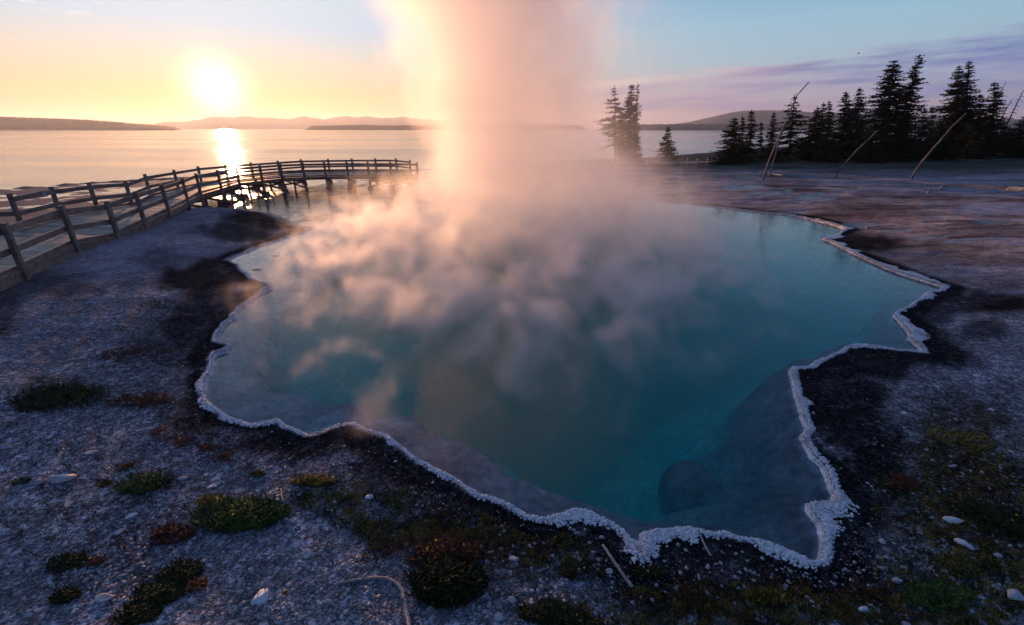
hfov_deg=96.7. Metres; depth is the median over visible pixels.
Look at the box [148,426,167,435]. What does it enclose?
plant
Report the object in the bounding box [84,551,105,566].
plant
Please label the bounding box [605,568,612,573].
rock
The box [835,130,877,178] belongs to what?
dead tree
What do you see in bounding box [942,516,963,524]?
rock
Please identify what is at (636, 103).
pine tree
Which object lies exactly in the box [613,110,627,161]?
pine tree
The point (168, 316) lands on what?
plant
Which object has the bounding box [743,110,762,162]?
pine tree
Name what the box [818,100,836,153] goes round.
pine tree
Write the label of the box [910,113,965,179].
dead tree
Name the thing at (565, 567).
plant
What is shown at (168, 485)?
plant
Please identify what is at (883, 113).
pine tree
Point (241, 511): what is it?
plant
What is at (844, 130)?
pine tree
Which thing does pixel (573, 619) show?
plant
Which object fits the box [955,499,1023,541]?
plant
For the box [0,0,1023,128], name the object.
sky
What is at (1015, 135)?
pine tree
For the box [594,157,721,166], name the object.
boardwalk
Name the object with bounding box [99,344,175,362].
plant
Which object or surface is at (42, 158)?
lake water
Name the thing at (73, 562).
plant
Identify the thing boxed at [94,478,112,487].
plant
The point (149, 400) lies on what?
plant
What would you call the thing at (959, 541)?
rock
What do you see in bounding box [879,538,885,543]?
rock
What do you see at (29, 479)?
plant
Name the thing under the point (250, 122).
mountains
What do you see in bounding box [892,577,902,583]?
rock
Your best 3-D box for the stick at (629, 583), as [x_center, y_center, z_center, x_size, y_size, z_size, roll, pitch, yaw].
[0.887,2.146,3.865,0.033,0.030,0.439,-9,24,-21]
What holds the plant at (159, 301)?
on the ground at (576, 340)
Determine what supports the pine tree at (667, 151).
on the ground at (576, 340)
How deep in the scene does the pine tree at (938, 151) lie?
43.34 m
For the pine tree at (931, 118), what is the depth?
48.75 m
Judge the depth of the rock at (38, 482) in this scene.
4.62 m
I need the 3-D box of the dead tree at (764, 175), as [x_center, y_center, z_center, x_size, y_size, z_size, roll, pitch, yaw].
[18.311,-12.050,30.642,2.421,6.327,0.221,-8,23,-19]
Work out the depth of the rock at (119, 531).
4.08 m
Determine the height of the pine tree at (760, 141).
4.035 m
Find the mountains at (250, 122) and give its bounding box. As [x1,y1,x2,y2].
[148,116,556,128]
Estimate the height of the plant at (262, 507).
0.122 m
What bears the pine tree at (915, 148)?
on the ground at (576, 340)
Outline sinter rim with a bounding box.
[194,207,950,571]
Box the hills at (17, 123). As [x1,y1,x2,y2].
[0,116,180,129]
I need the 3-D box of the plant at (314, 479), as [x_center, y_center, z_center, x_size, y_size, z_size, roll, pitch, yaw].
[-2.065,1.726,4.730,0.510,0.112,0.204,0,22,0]
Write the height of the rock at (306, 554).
0.063 m
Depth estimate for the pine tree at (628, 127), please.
46.87 m
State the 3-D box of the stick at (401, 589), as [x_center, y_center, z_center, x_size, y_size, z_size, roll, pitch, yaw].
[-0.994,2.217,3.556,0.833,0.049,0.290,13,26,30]
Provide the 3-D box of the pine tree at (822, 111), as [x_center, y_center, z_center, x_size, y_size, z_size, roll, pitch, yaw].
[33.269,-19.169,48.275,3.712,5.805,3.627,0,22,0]
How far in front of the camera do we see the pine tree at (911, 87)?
43.18 m
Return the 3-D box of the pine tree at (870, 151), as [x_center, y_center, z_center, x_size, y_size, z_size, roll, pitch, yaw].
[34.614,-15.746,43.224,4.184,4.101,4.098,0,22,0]
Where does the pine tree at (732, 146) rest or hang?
on the ground at (576, 340)
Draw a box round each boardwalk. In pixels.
[0,158,420,291]
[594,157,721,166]
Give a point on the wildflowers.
(500, 548)
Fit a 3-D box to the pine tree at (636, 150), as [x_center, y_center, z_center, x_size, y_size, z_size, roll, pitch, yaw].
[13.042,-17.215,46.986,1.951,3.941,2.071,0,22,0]
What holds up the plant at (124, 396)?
on the ground at (576, 340)
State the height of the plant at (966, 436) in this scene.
0.117 m
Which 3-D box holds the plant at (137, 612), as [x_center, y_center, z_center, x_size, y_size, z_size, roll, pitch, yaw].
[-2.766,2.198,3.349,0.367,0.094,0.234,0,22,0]
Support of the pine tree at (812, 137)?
on the ground at (576, 340)
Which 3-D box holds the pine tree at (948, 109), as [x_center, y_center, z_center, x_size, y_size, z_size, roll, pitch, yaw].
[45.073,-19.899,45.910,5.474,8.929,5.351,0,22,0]
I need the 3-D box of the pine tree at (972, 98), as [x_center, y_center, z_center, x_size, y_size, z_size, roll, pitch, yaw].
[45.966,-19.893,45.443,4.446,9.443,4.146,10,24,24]
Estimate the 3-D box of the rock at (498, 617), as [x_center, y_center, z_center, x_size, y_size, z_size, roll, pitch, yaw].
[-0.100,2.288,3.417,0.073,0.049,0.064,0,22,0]
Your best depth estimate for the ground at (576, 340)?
9.71 m
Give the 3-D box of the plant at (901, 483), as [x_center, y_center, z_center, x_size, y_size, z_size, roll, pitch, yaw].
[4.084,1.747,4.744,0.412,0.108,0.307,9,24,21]
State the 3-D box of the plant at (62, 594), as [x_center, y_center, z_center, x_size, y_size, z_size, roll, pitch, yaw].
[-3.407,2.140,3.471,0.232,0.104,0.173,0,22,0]
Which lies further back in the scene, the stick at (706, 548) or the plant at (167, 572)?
the stick at (706, 548)
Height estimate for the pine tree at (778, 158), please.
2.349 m
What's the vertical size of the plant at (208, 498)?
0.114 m
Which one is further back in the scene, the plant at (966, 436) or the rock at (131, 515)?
the plant at (966, 436)
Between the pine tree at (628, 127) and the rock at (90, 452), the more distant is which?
the pine tree at (628, 127)
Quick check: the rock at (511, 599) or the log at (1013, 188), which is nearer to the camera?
the rock at (511, 599)
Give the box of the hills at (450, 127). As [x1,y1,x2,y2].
[304,125,586,129]
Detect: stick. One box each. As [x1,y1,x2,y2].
[336,573,410,624]
[602,544,633,587]
[699,533,711,555]
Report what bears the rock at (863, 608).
on the ground at (576, 340)
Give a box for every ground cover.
[0,235,1023,624]
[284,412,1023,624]
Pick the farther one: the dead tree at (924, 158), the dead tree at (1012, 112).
the dead tree at (1012, 112)
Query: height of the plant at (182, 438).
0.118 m
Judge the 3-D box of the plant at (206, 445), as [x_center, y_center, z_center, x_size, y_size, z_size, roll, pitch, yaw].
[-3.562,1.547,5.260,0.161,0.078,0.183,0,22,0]
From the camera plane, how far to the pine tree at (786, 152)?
45.26 m
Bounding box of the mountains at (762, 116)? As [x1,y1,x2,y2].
[678,110,1021,123]
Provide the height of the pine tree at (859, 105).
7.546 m
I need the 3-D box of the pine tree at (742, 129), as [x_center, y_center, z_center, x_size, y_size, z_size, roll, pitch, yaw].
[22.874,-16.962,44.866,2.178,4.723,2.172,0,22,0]
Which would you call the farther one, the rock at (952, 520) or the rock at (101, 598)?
the rock at (952, 520)
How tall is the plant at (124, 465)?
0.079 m
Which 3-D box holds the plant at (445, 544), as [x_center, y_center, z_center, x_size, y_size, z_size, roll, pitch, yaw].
[-0.545,2.015,3.955,0.698,0.179,0.413,0,22,0]
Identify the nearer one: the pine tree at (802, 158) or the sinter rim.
the sinter rim
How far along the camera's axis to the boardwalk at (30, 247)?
16.65 m
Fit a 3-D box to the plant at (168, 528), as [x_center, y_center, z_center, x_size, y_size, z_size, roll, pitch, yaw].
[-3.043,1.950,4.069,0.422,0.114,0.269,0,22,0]
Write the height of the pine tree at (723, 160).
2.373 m
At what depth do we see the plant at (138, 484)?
4.65 m
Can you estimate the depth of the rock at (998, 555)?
3.91 m
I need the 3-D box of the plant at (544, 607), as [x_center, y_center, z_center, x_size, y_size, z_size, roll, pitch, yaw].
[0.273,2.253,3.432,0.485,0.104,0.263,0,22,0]
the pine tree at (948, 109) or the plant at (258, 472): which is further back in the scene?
the pine tree at (948, 109)
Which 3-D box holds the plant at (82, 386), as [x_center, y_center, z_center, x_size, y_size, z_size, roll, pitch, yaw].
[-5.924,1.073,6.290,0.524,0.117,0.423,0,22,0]
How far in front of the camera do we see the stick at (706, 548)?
4.04 m
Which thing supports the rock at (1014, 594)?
on the ground at (576, 340)
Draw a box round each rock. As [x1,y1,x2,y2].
[0,444,12,449]
[28,478,47,485]
[48,474,76,483]
[83,450,98,454]
[94,593,114,602]
[113,528,125,534]
[124,513,137,518]
[177,476,188,479]
[250,589,268,604]
[301,549,311,558]
[494,612,502,621]
[507,596,516,602]
[509,556,518,561]
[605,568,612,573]
[858,606,868,612]
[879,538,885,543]
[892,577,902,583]
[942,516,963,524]
[954,538,975,550]
[993,553,1002,557]
[1007,589,1023,600]
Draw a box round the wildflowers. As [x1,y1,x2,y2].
[52,415,1021,567]
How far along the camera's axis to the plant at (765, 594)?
3.56 m
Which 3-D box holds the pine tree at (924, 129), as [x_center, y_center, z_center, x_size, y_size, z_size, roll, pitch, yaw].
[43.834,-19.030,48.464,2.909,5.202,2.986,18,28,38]
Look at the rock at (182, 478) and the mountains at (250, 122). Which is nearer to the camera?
the rock at (182, 478)
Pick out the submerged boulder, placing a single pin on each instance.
(684, 484)
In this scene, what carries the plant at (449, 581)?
on the ground at (576, 340)
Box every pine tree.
[594,86,627,161]
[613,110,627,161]
[617,83,640,161]
[629,127,644,162]
[633,82,642,131]
[653,127,677,159]
[709,118,749,163]
[711,146,738,164]
[736,116,749,161]
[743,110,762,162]
[755,123,768,160]
[761,113,783,160]
[761,144,789,162]
[765,94,814,160]
[790,106,824,160]
[790,137,815,160]
[809,102,827,147]
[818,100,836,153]
[828,91,863,159]
[837,61,917,162]
[838,87,870,156]
[852,124,899,163]
[862,54,930,161]
[896,130,927,159]
[912,109,932,152]
[912,120,965,160]
[920,65,984,156]
[921,106,936,144]
[943,60,991,156]
[973,94,998,155]
[977,81,1017,156]
[992,126,1016,155]
[995,116,1023,158]
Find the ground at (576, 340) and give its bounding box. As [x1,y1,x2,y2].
[0,140,1023,624]
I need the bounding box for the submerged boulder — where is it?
[658,459,723,515]
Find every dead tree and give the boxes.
[762,82,808,179]
[769,124,785,176]
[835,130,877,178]
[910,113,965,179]
[994,90,1023,153]
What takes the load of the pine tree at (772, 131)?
on the ground at (576, 340)
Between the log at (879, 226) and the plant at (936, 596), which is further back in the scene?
the log at (879, 226)
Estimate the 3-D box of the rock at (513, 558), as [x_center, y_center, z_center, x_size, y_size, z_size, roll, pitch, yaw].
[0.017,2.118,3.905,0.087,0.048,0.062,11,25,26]
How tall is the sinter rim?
0.092 m
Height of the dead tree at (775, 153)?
3.748 m
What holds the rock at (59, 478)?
on the ground at (576, 340)
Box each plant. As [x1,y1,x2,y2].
[3,380,110,412]
[10,476,32,485]
[45,547,87,572]
[47,583,82,604]
[61,382,106,398]
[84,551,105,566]
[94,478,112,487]
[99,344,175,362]
[102,393,146,406]
[106,598,164,624]
[107,464,172,495]
[110,460,134,471]
[124,389,174,408]
[128,576,189,604]
[139,298,173,312]
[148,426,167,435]
[149,477,171,491]
[149,517,196,544]
[153,556,204,583]
[157,313,185,323]
[168,433,189,447]
[183,576,207,592]
[184,490,291,532]
[193,490,229,508]
[195,442,209,451]
[216,451,232,460]
[249,468,265,476]
[251,495,277,515]
[290,471,336,485]
[401,547,491,610]
[409,524,487,564]
[517,593,578,624]
[539,603,601,624]
[557,556,607,581]
[627,563,668,579]
[741,585,787,605]
[879,471,924,490]
[898,576,981,615]
[926,423,997,450]
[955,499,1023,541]
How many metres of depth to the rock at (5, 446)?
5.13 m
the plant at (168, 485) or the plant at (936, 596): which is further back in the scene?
the plant at (168, 485)
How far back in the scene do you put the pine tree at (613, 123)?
45.97 m
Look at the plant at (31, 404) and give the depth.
6.07 m
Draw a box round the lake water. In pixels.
[0,129,1016,225]
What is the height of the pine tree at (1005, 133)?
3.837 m
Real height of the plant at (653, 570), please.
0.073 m
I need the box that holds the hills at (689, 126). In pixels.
[597,122,1023,129]
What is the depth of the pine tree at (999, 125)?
44.89 m
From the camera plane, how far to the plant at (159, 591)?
3.52 m
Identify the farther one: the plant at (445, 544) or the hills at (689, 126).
the hills at (689, 126)
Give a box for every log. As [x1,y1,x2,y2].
[866,225,895,228]
[1006,186,1023,191]
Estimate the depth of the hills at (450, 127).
1468.22 m
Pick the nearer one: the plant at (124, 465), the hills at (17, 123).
the plant at (124, 465)
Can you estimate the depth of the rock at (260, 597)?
3.51 m
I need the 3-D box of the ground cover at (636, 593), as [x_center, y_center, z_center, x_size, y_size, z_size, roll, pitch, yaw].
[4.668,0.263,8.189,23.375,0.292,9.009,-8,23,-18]
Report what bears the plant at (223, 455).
on the ground at (576, 340)
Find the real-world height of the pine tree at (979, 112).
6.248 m
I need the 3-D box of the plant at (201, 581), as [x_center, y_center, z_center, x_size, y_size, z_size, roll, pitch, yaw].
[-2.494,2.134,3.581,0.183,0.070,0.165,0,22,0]
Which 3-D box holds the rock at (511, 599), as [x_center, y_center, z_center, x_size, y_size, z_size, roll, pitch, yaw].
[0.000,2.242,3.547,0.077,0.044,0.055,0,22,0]

